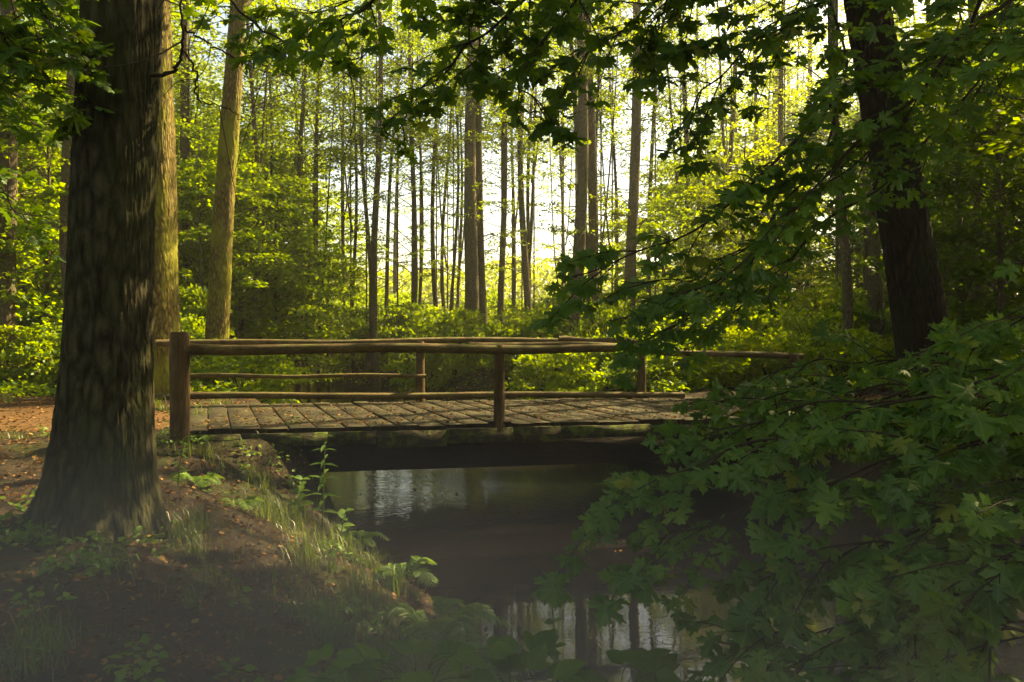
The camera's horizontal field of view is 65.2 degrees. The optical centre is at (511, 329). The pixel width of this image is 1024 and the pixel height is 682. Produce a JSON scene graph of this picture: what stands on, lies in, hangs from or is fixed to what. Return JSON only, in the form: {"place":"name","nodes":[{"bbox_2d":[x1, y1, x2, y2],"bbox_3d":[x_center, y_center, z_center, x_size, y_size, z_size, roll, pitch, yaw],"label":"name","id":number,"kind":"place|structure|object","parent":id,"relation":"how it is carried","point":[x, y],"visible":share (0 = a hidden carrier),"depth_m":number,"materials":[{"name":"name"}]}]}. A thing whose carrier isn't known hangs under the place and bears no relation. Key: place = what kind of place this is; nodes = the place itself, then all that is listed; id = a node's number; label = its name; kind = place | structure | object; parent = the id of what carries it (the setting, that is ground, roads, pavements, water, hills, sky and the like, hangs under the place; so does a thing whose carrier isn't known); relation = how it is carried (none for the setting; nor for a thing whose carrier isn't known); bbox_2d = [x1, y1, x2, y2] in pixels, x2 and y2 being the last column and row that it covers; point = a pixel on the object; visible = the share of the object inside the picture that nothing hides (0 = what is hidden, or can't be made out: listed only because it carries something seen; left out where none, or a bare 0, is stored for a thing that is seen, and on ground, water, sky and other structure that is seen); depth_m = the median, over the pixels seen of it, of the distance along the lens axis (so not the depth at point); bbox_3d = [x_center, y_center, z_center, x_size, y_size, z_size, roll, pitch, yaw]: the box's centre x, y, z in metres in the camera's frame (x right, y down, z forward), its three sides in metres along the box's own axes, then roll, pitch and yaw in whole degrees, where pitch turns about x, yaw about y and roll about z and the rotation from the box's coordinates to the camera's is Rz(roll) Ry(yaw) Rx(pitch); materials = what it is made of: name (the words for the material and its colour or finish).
{"place":"outdoors","nodes":[
{"label":"outdoors","id":0,"kind":"place"},
{"bbox_2d":[0,401,249,430],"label":"path","id":1,"kind":"structure","parent":0,"point":[33,422],"depth_m":11.32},
{"bbox_2d":[0,353,1023,681],"bbox_3d":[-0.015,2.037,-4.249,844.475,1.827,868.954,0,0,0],"label":"ground","id":2,"kind":"structure","parent":0,"point":[858,527],"depth_m":5.79,"materials":[{"name":"soil"}]},
{"bbox_2d":[0,324,59,386],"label":"shrub","id":3,"kind":"object","parent":2,"relation":"on","point":[8,328],"visible":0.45,"depth_m":16.42,"materials":[{"name":"green plant"}]},
{"bbox_2d":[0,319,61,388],"bbox_3d":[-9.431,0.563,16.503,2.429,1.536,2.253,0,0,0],"label":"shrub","id":4,"kind":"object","parent":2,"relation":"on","point":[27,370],"visible":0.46,"depth_m":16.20,"materials":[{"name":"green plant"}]},
{"bbox_2d":[0,0,70,386],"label":"slender tree","id":5,"kind":"object","parent":2,"relation":"on","point":[8,312],"visible":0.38,"depth_m":16.85,"materials":[{"name":"green plant"}]},
{"bbox_2d":[0,18,70,322],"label":"young tree","id":6,"kind":"object","parent":2,"relation":"on","point":[18,247],"visible":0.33,"depth_m":16.82,"materials":[{"name":"green plant"}]},
{"bbox_2d":[17,70,66,338],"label":"young tree","id":7,"kind":"object","parent":2,"relation":"on","point":[49,272],"visible":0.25,"depth_m":18.84,"materials":[{"name":"green plant"}]},
{"bbox_2d":[12,4,77,307],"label":"slender tree","id":8,"kind":"object","parent":2,"relation":"on","point":[65,173],"visible":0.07,"depth_m":16.76,"materials":[{"name":"green plant"}]},
{"bbox_2d":[54,0,275,394],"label":"oak tree","id":9,"kind":"object","parent":2,"relation":"on","point":[166,313],"visible":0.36,"depth_m":14.01,"materials":[{"name":"brown plant"}]},
{"bbox_2d":[0,0,370,543],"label":"oak tree","id":10,"kind":"object","parent":2,"relation":"on","point":[99,470],"visible":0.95,"depth_m":5.81,"materials":[{"name":"brown plant"}]},
{"bbox_2d":[0,416,412,681],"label":"bank weeds","id":11,"kind":"object","parent":2,"relation":"on","point":[120,675],"visible":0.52,"depth_m":5.34,"materials":[{"name":"green plant"}]},
{"bbox_2d":[179,283,235,358],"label":"shrub","id":12,"kind":"object","parent":2,"relation":"on","point":[194,306],"visible":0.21,"depth_m":20.37,"materials":[{"name":"green plant"}]},
{"bbox_2d":[173,63,265,288],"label":"young tree","id":13,"kind":"object","parent":2,"relation":"on","point":[176,107],"visible":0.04,"depth_m":27.76,"materials":[{"name":"green plant"}]},
{"bbox_2d":[175,118,279,338],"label":"young tree","id":14,"kind":"object","parent":2,"relation":"on","point":[205,173],"visible":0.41,"depth_m":21.93,"materials":[{"name":"green plant"}]},
{"bbox_2d":[171,0,287,285],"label":"slender tree","id":15,"kind":"object","parent":2,"relation":"on","point":[185,72],"visible":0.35,"depth_m":23.93,"materials":[{"name":"green plant"}]},
{"bbox_2d":[0,386,473,681],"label":"leaf litter","id":16,"kind":"object","parent":2,"relation":"on","point":[130,626],"visible":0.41,"depth_m":5.12,"materials":[{"name":"plant"}]},
{"bbox_2d":[177,132,325,383],"bbox_3d":[-8.145,-1.935,24.067,4.917,8.175,5.097,0,0,0],"label":"young tree","id":17,"kind":"object","parent":2,"relation":"on","point":[276,256],"visible":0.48,"depth_m":23.73,"materials":[{"name":"green plant"}]},
{"bbox_2d":[170,0,333,379],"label":"slender tree","id":18,"kind":"object","parent":2,"relation":"on","point":[253,123],"visible":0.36,"depth_m":25.99,"materials":[{"name":"green plant"}]},
{"bbox_2d":[190,354,313,404],"bbox_3d":[-5.372,1.155,16.660,2.544,1.608,2.391,0,0,0],"label":"shrub","id":19,"kind":"object","parent":2,"relation":"on","point":[287,369],"visible":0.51,"depth_m":16.45,"materials":[{"name":"green plant"}]},
{"bbox_2d":[197,0,315,338],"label":"beech tree","id":20,"kind":"object","parent":2,"relation":"on","point":[218,301],"visible":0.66,"depth_m":18.79,"materials":[{"name":"brown plant"}]},
{"bbox_2d":[195,4,333,391],"bbox_3d":[-9.177,-4.504,29.761,4.817,15.429,5.338,0,0,-29],"label":"slender tree","id":21,"kind":"object","parent":2,"relation":"on","point":[271,166],"visible":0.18,"depth_m":30.09,"materials":[{"name":"green plant"}]},
{"bbox_2d":[194,149,340,368],"bbox_3d":[-9.346,-1.801,29.889,5.533,9.804,6.231,0,0,0],"label":"young tree","id":22,"kind":"object","parent":2,"relation":"on","point":[284,159],"visible":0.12,"depth_m":29.94,"materials":[{"name":"green plant"}]},
{"bbox_2d":[194,174,350,403],"bbox_3d":[-7.416,-0.942,24.993,4.530,7.746,4.804,0,0,0],"label":"young tree","id":23,"kind":"object","parent":2,"relation":"on","point":[314,274],"visible":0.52,"depth_m":24.65,"materials":[{"name":"green plant"}]},
{"bbox_2d":[211,0,363,280],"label":"slender tree","id":24,"kind":"object","parent":2,"relation":"on","point":[289,119],"visible":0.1,"depth_m":41.91,"materials":[{"name":"green plant"}]},
{"bbox_2d":[239,0,366,392],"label":"slender tree","id":25,"kind":"object","parent":2,"relation":"on","point":[299,171],"visible":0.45,"depth_m":27.98,"materials":[{"name":"green plant"}]},
{"bbox_2d":[250,225,366,392],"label":"young tree","id":26,"kind":"object","parent":2,"relation":"on","point":[330,270],"visible":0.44,"depth_m":26.86,"materials":[{"name":"green plant"}]},
{"bbox_2d":[244,0,401,387],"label":"slender tree","id":27,"kind":"object","parent":2,"relation":"on","point":[316,136],"visible":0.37,"depth_m":31.93,"materials":[{"name":"green plant"}]},
{"bbox_2d":[285,243,368,385],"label":"young tree","id":28,"kind":"object","parent":2,"relation":"on","point":[350,309],"visible":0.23,"depth_m":32.99,"materials":[{"name":"green plant"}]},
{"bbox_2d":[0,377,675,681],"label":"grass","id":29,"kind":"structure","parent":2,"relation":"on","point":[181,532],"depth_m":5.75,"materials":[{"name":"plant"}]},
{"bbox_2d":[279,0,399,355],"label":"slender tree","id":30,"kind":"object","parent":2,"relation":"on","point":[342,227],"visible":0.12,"depth_m":36.98,"materials":[{"name":"green plant"}]},
{"bbox_2d":[282,0,421,372],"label":"slender tree","id":31,"kind":"object","parent":2,"relation":"on","point":[353,363],"visible":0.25,"depth_m":33.94,"materials":[{"name":"green plant"}]},
{"bbox_2d":[286,642,424,681],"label":"bramble","id":32,"kind":"object","parent":2,"relation":"on","point":[325,652],"visible":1,"depth_m":3.65,"materials":[{"name":"green plant"}]},
{"bbox_2d":[306,0,413,372],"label":"slender tree","id":33,"kind":"object","parent":2,"relation":"on","point":[368,355],"visible":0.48,"depth_m":32.91,"materials":[{"name":"green plant"}]},
{"bbox_2d":[319,0,444,391],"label":"slender tree","id":34,"kind":"object","parent":2,"relation":"on","point":[374,253],"visible":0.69,"depth_m":29.97,"materials":[{"name":"green plant"}]},
{"bbox_2d":[329,0,461,330],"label":"slender tree","id":35,"kind":"object","parent":2,"relation":"on","point":[386,259],"visible":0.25,"depth_m":34.84,"materials":[{"name":"green plant"}]},
{"bbox_2d":[336,0,468,353],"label":"slender tree","id":36,"kind":"object","parent":2,"relation":"on","point":[413,240],"visible":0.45,"depth_m":32.82,"materials":[{"name":"green plant"}]},
{"bbox_2d":[371,555,437,590],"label":"fern","id":37,"kind":"object","parent":2,"relation":"on","point":[423,575],"visible":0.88,"depth_m":6.94,"materials":[{"name":"green plant"}]},
{"bbox_2d":[303,635,515,681],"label":"bramble","id":38,"kind":"object","parent":2,"relation":"on","point":[460,654],"visible":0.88,"depth_m":3.89,"materials":[{"name":"green plant"}]},
{"bbox_2d":[377,303,443,363],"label":"shrub","id":39,"kind":"object","parent":2,"relation":"on","point":[386,333],"visible":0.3,"depth_m":30.90,"materials":[{"name":"green plant"}]},
{"bbox_2d":[361,0,464,318],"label":"slender tree","id":40,"kind":"object","parent":2,"relation":"on","point":[421,221],"visible":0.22,"depth_m":36.83,"materials":[{"name":"green plant"}]},
{"bbox_2d":[382,13,465,315],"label":"slender tree","id":41,"kind":"object","parent":2,"relation":"on","point":[433,238],"visible":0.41,"depth_m":34.84,"materials":[{"name":"green plant"}]},
{"bbox_2d":[378,329,471,392],"bbox_3d":[-2.562,1.091,24.982,2.878,2.270,2.966,0,0,18],"label":"shrub","id":42,"kind":"object","parent":2,"relation":"on","point":[431,382],"visible":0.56,"depth_m":24.45,"materials":[{"name":"green plant"}]},
{"bbox_2d":[393,0,465,311],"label":"slender tree","id":43,"kind":"object","parent":2,"relation":"on","point":[443,253],"visible":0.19,"depth_m":37.79,"materials":[{"name":"green plant"}]},
{"bbox_2d":[374,596,511,654],"bbox_3d":[-0.511,2.175,5.859,0.869,0.308,0.990,0,0,-43],"label":"fern","id":44,"kind":"object","parent":2,"relation":"on","point":[465,616],"visible":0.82,"depth_m":5.80,"materials":[{"name":"green plant"}]},
{"bbox_2d":[0,354,891,400],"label":"ground cover","id":45,"kind":"object","parent":2,"relation":"on","point":[29,387],"visible":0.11,"depth_m":15.59,"materials":[{"name":"green plant"}]},
{"bbox_2d":[408,307,486,379],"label":"shrub","id":46,"kind":"object","parent":2,"relation":"on","point":[454,316],"visible":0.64,"depth_m":24.58,"materials":[{"name":"green plant"}]},
{"bbox_2d":[397,5,498,309],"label":"slender tree","id":47,"kind":"object","parent":2,"relation":"on","point":[454,249],"visible":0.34,"depth_m":33.98,"materials":[{"name":"green plant"}]},
{"bbox_2d":[424,31,499,307],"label":"slender tree","id":48,"kind":"object","parent":2,"relation":"on","point":[461,246],"visible":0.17,"depth_m":39.03,"materials":[{"name":"green plant"}]},
{"bbox_2d":[154,332,803,472],"bbox_3d":[-0.538,1.515,11.844,9.686,2.970,3.690,0,0,-11],"label":"footbridge","id":49,"kind":"object","parent":2,"relation":"on","point":[499,438],"visible":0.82,"depth_m":10.38,"materials":[{"name":"brown wood"}]},
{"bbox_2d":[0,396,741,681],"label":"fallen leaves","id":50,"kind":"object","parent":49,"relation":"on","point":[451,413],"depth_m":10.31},
{"bbox_2d":[425,0,533,361],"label":"slender tree","id":51,"kind":"object","parent":2,"relation":"on","point":[471,243],"visible":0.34,"depth_m":27.86,"materials":[{"name":"green plant"}]},
{"bbox_2d":[425,641,533,681],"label":"fern","id":52,"kind":"object","parent":2,"relation":"on","point":[451,673],"visible":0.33,"depth_m":4.82,"materials":[{"name":"green plant"}]},
{"bbox_2d":[432,0,538,329],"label":"slender tree","id":53,"kind":"object","parent":2,"relation":"on","point":[481,259],"visible":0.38,"depth_m":28.90,"materials":[{"name":"green plant"}]},
{"bbox_2d":[432,3,567,323],"bbox_3d":[-0.593,-6.933,31.142,5.561,16.758,5.629,0,0,0],"label":"slender tree","id":54,"kind":"object","parent":2,"relation":"on","point":[502,268],"visible":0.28,"depth_m":30.90,"materials":[{"name":"green plant"}]},
{"bbox_2d":[464,0,562,320],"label":"slender tree","id":55,"kind":"object","parent":2,"relation":"on","point":[513,224],"visible":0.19,"depth_m":35.99,"materials":[{"name":"green plant"}]},
{"bbox_2d":[482,318,547,380],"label":"shrub","id":56,"kind":"object","parent":2,"relation":"on","point":[513,325],"visible":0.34,"depth_m":21.39,"materials":[{"name":"green plant"}]},
{"bbox_2d":[481,4,564,319],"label":"slender tree","id":57,"kind":"object","parent":2,"relation":"on","point":[525,255],"visible":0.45,"depth_m":32.82,"materials":[{"name":"green plant"}]},
{"bbox_2d":[30,246,1017,330],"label":"distant wood","id":58,"kind":"object","parent":2,"relation":"on","point":[545,274],"visible":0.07,"depth_m":81.75,"materials":[{"name":"green plant"}]},
{"bbox_2d":[480,304,570,375],"bbox_3d":[0.393,0.330,22.063,2.910,2.081,2.642,0,0,0],"label":"shrub","id":59,"kind":"object","parent":2,"relation":"on","point":[543,331],"visible":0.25,"depth_m":21.55,"materials":[{"name":"green plant"}]},
{"bbox_2d":[487,1,577,310],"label":"slender tree","id":60,"kind":"object","parent":2,"relation":"on","point":[527,191],"visible":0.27,"depth_m":33.83,"materials":[{"name":"green plant"}]},
{"bbox_2d":[457,629,610,681],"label":"bramble","id":61,"kind":"object","parent":2,"relation":"on","point":[540,645],"visible":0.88,"depth_m":4.01,"materials":[{"name":"green plant"}]},
{"bbox_2d":[504,354,593,399],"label":"shrub","id":62,"kind":"object","parent":2,"relation":"on","point":[525,369],"visible":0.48,"depth_m":17.84,"materials":[{"name":"green plant"}]},
{"bbox_2d":[524,39,599,289],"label":"slender tree","id":63,"kind":"object","parent":2,"relation":"on","point":[560,175],"visible":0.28,"depth_m":37.97,"materials":[{"name":"green plant"}]},
{"bbox_2d":[513,12,628,288],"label":"slender tree","id":64,"kind":"object","parent":2,"relation":"on","point":[569,212],"visible":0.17,"depth_m":41.89,"materials":[{"name":"green plant"}]},
{"bbox_2d":[520,0,630,361],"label":"slender tree","id":65,"kind":"object","parent":2,"relation":"on","point":[581,175],"visible":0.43,"depth_m":21.77,"materials":[{"name":"green plant"}]},
{"bbox_2d":[541,333,628,391],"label":"shrub","id":66,"kind":"object","parent":2,"relation":"on","point":[563,364],"visible":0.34,"depth_m":16.89,"materials":[{"name":"green plant"}]},
{"bbox_2d":[540,369,636,398],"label":"shrub","id":67,"kind":"object","parent":2,"relation":"on","point":[593,387],"visible":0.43,"depth_m":16.49,"materials":[{"name":"green plant"}]},
{"bbox_2d":[159,0,1023,164],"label":"maple tree","id":68,"kind":"object","parent":2,"relation":"on","point":[567,28],"visible":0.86,"depth_m":4.91,"materials":[{"name":"green plant"}]},
{"bbox_2d":[554,0,655,362],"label":"slender tree","id":69,"kind":"object","parent":2,"relation":"on","point":[592,241],"visible":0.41,"depth_m":22.47,"materials":[{"name":"green plant"}]},
{"bbox_2d":[533,0,676,295],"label":"slender tree","id":70,"kind":"object","parent":2,"relation":"on","point":[600,125],"visible":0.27,"depth_m":26.98,"materials":[{"name":"green plant"}]},
{"bbox_2d":[567,296,643,368],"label":"shrub","id":71,"kind":"object","parent":2,"relation":"on","point":[611,315],"visible":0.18,"depth_m":19.35,"materials":[{"name":"green plant"}]},
{"bbox_2d":[545,3,685,291],"bbox_3d":[3.732,-7.615,33.139,6.154,18.117,5.612,0,0,-26],"label":"slender tree","id":72,"kind":"object","parent":2,"relation":"on","point":[613,161],"visible":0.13,"depth_m":32.95,"materials":[{"name":"green plant"}]},
{"bbox_2d":[564,648,681,681],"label":"bramble","id":73,"kind":"object","parent":2,"relation":"on","point":[661,664],"visible":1,"depth_m":3.85,"materials":[{"name":"green plant"}]},
{"bbox_2d":[571,0,694,313],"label":"slender tree","id":74,"kind":"object","parent":2,"relation":"on","point":[632,210],"visible":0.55,"depth_m":24.95,"materials":[{"name":"green plant"}]},
{"bbox_2d":[599,355,699,391],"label":"shrub","id":75,"kind":"object","parent":2,"relation":"on","point":[651,367],"visible":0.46,"depth_m":15.56,"materials":[{"name":"green plant"}]},
{"bbox_2d":[607,184,717,308],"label":"young tree","id":76,"kind":"object","parent":2,"relation":"on","point":[621,269],"visible":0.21,"depth_m":26.80,"materials":[{"name":"green plant"}]},
{"bbox_2d":[611,0,716,302],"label":"slender tree","id":77,"kind":"object","parent":2,"relation":"on","point":[652,131],"visible":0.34,"depth_m":29.98,"materials":[{"name":"green plant"}]},
{"bbox_2d":[643,0,740,283],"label":"slender tree","id":78,"kind":"object","parent":2,"relation":"on","point":[684,94],"visible":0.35,"depth_m":26.93,"materials":[{"name":"green plant"}]},
{"bbox_2d":[634,326,751,390],"bbox_3d":[3.597,0.628,16.497,2.625,1.399,2.503,0,0,0],"label":"shrub","id":79,"kind":"object","parent":2,"relation":"on","point":[713,371],"visible":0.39,"depth_m":15.98,"materials":[{"name":"green plant"}]},
{"bbox_2d":[634,144,767,313],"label":"young tree","id":80,"kind":"object","parent":2,"relation":"on","point":[679,188],"visible":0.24,"depth_m":23.67,"materials":[{"name":"green plant"}]},
{"bbox_2d":[645,116,779,314],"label":"young tree","id":81,"kind":"object","parent":2,"relation":"on","point":[709,138],"visible":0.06,"depth_m":35.27,"materials":[{"name":"green plant"}]},
{"bbox_2d":[664,318,786,386],"bbox_3d":[4.494,0.549,17.302,2.666,1.633,2.485,0,0,0],"label":"shrub","id":82,"kind":"object","parent":2,"relation":"on","point":[749,347],"visible":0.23,"depth_m":16.67,"materials":[{"name":"green plant"}]},
{"bbox_2d":[685,0,779,305],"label":"slender tree","id":83,"kind":"object","parent":2,"relation":"on","point":[734,115],"visible":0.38,"depth_m":28.97,"materials":[{"name":"green plant"}]},
{"bbox_2d":[680,117,827,328],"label":"young tree","id":84,"kind":"object","parent":2,"relation":"on","point":[696,190],"visible":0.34,"depth_m":21.74,"materials":[{"name":"green plant"}]},
{"bbox_2d":[677,88,834,303],"bbox_3d":[10.307,-4.157,33.330,6.790,11.102,6.332,0,0,33],"label":"young tree","id":85,"kind":"object","parent":2,"relation":"on","point":[828,211],"visible":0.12,"depth_m":32.23,"materials":[{"name":"green plant"}]},
{"bbox_2d":[728,324,814,383],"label":"shrub","id":86,"kind":"object","parent":2,"relation":"on","point":[774,363],"visible":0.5,"depth_m":16.60,"materials":[{"name":"green plant"}]},
{"bbox_2d":[528,0,1023,681],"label":"maple tree","id":87,"kind":"object","parent":2,"relation":"on","point":[928,626],"visible":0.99,"depth_m":4.17,"materials":[{"name":"green plant"}]},
{"bbox_2d":[717,0,849,299],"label":"slender tree","id":88,"kind":"object","parent":2,"relation":"on","point":[781,86],"visible":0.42,"depth_m":25.97,"materials":[{"name":"green plant"}]},
{"bbox_2d":[751,202,842,316],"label":"young tree","id":89,"kind":"object","parent":2,"relation":"on","point":[813,268],"visible":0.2,"depth_m":26.45,"materials":[{"name":"green plant"}]},
{"bbox_2d":[751,305,885,381],"bbox_3d":[6.703,0.403,18.092,3.022,1.916,2.896,0,0,36],"label":"shrub","id":90,"kind":"object","parent":2,"relation":"on","point":[836,317],"visible":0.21,"depth_m":17.90,"materials":[{"name":"green plant"}]},
{"bbox_2d":[788,284,868,342],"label":"shrub","id":91,"kind":"object","parent":2,"relation":"on","point":[817,294],"visible":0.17,"depth_m":22.23,"materials":[{"name":"green plant"}]},
{"bbox_2d":[758,0,915,385],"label":"slender tree","id":92,"kind":"object","parent":2,"relation":"on","point":[846,273],"visible":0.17,"depth_m":16.80,"materials":[{"name":"brown plant"}]},
{"bbox_2d":[785,326,891,384],"bbox_3d":[6.846,0.585,16.788,2.069,1.344,2.007,0,0,37],"label":"shrub","id":93,"kind":"object","parent":2,"relation":"on","point":[868,337],"visible":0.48,"depth_m":16.43,"materials":[{"name":"green plant"}]},
{"bbox_2d":[745,76,934,303],"bbox_3d":[13.294,-4.459,32.193,7.300,11.748,7.106,0,0,0],"label":"young tree","id":94,"kind":"object","parent":2,"relation":"on","point":[855,115],"visible":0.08,"depth_m":32.34,"materials":[{"name":"green plant"}]},
{"bbox_2d":[807,205,888,314],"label":"young tree","id":95,"kind":"object","parent":2,"relation":"on","point":[856,243],"visible":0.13,"depth_m":27.88,"materials":[{"name":"green plant"}]},
{"bbox_2d":[818,290,895,362],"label":"shrub","id":96,"kind":"object","parent":2,"relation":"on","point":[865,314],"visible":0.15,"depth_m":19.75,"materials":[{"name":"green plant"}]},
{"bbox_2d":[823,1,915,348],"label":"slender tree","id":97,"kind":"object","parent":2,"relation":"on","point":[875,300],"visible":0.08,"depth_m":19.91,"materials":[{"name":"brown plant"}]},
{"bbox_2d":[843,0,992,438],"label":"leaning tree","id":98,"kind":"object","parent":2,"relation":"on","point":[917,299],"visible":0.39,"depth_m":9.00,"materials":[{"name":"brown plant"}]},
{"bbox_2d":[851,59,1023,364],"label":"young tree","id":99,"kind":"object","parent":2,"relation":"on","point":[962,303],"visible":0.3,"depth_m":15.52,"materials":[{"name":"green plant"}]},
{"bbox_2d":[870,0,1023,375],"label":"young tree","id":100,"kind":"object","parent":2,"relation":"on","point":[1004,304],"visible":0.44,"depth_m":14.47,"materials":[{"name":"green plant"}]},
{"bbox_2d":[894,0,1023,263],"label":"canopy tree","id":101,"kind":"object","parent":2,"relation":"on","point":[997,139],"visible":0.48,"depth_m":10.50,"materials":[{"name":"green plant"}]},
{"bbox_2d":[17,0,1023,312],"label":"sky","id":102,"kind":"structure","parent":0,"point":[624,184],"materials":[{"name":"white"}]},
{"bbox_2d":[245,379,1023,681],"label":"water","id":103,"kind":"structure","parent":0,"point":[472,553],"depth_m":8.62,"materials":[{"name":"black liquid"}]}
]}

